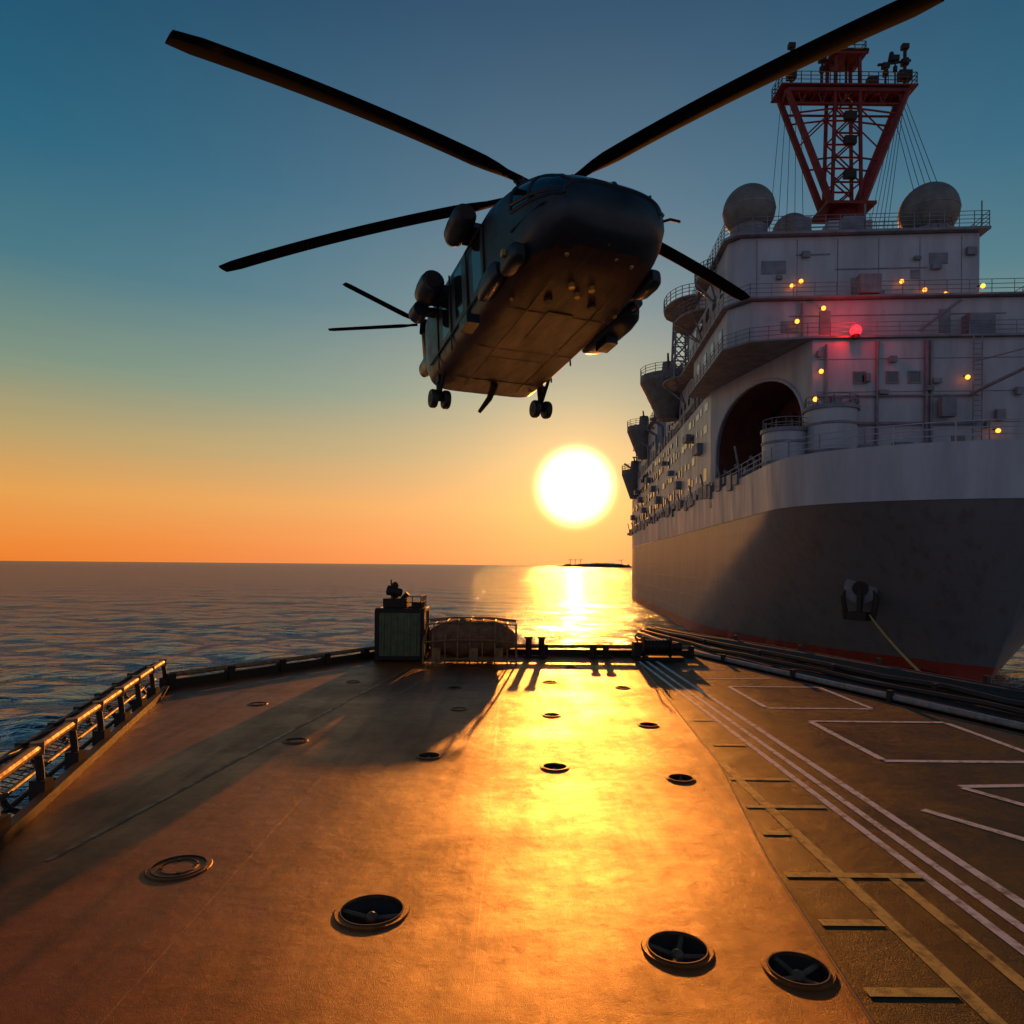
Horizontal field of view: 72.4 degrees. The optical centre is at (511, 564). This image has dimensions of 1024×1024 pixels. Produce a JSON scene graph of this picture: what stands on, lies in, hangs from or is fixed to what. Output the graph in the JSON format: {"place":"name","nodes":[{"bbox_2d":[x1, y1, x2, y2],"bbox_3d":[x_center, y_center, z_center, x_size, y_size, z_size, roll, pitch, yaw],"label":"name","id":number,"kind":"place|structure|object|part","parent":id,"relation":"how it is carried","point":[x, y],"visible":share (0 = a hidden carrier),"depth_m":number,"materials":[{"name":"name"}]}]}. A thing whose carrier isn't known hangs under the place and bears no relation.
{"place":"outdoors","nodes":[
{"label":"outdoors","id":0,"kind":"place"},
{"bbox_2d":[0,561,1023,816],"bbox_3d":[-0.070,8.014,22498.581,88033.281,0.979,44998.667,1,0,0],"label":"sea","id":1,"kind":"structure","parent":0,"point":[74,633],"depth_m":109.73,"materials":[{"name":"liquid"}]},
{"bbox_2d":[0,644,1023,1023],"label":"flight deck","id":2,"kind":"structure","parent":1,"relation":"on","point":[564,836],"depth_m":5.79,"materials":[{"name":"metal"}]},
{"bbox_2d":[0,659,167,829],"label":"safety net railing","id":3,"kind":"object","parent":2,"relation":"on","point":[32,749],"visible":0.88,"depth_m":8.30,"materials":[{"name":"metal"}]},
{"bbox_2d":[374,580,428,661],"bbox_3d":[-2.762,1.376,17.700,1.230,2.001,1.090,1,0,0],"label":"equipment container","id":4,"kind":"object","parent":2,"relation":"on","point":[400,626],"visible":0.99,"depth_m":17.20,"materials":[{"name":"green metal"}]},
{"bbox_2d":[422,617,516,664],"bbox_3d":[-1.016,1.852,17.668,2.290,1.080,1.835,1,0,0],"label":"covered life raft","id":5,"kind":"object","parent":2,"relation":"on","point":[472,638],"visible":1,"depth_m":17.02,"materials":[{"name":"brown fabric"}]},
{"bbox_2d":[523,636,546,657],"bbox_3d":[0.602,2.128,18.200,0.620,0.545,0.280,1,0,0],"label":"mooring bollard","id":6,"kind":"object","parent":2,"relation":"on","point":[528,649],"visible":1,"depth_m":18.13,"materials":[{"name":"metal"}]},
{"bbox_2d":[587,644,611,657],"bbox_3d":[2.280,2.243,18.300,0.620,0.345,0.280,1,0,0],"label":"mooring bollard","id":7,"kind":"object","parent":2,"relation":"on","point":[592,653],"visible":1,"depth_m":18.22,"materials":[{"name":"metal"}]},
{"bbox_2d":[631,633,683,660],"bbox_3d":[3.732,2.070,18.000,1.250,0.705,0.600,1,0,0],"label":"mooring winch","id":8,"kind":"object","parent":2,"relation":"on","point":[642,647],"visible":1,"depth_m":17.83,"materials":[{"name":"metal"}]},
{"bbox_2d":[636,627,1023,733],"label":"deck edge pipes","id":9,"kind":"object","parent":2,"relation":"on","point":[986,701],"visible":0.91,"depth_m":14.24,"materials":[{"name":"metal"}]},
{"bbox_2d":[622,41,1023,682],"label":"naval supply ship","id":10,"kind":"object","parent":1,"relation":"on","point":[826,439],"visible":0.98,"depth_m":60.31,"materials":[{"name":"paint"}]},
{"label":"windows and doors","id":11,"kind":"part","parent":10,"relation":"part of","materials":[{"name":"grey glass"}]},
{"bbox_2d":[869,614,919,670],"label":"mooring lines","id":12,"kind":"object","parent":10,"relation":"attached to","point":[896,648],"visible":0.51,"depth_m":42.40,"materials":[{"name":"yellow fabric"}]},
{"bbox_2d":[0,0,1023,565],"label":"sky","id":13,"kind":"structure","parent":0,"point":[159,402],"materials":[{"name":"blue"}]},
{"bbox_2d":[165,0,943,418],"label":"helicopter","id":14,"kind":"object","parent":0,"point":[551,276],"visible":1,"depth_m":14.98,"materials":[{"name":"blue paint"}]},
{"bbox_2d":[556,559,631,567],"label":"distant island","id":15,"kind":"structure","parent":0,"point":[599,565],"depth_m":3604.44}
]}

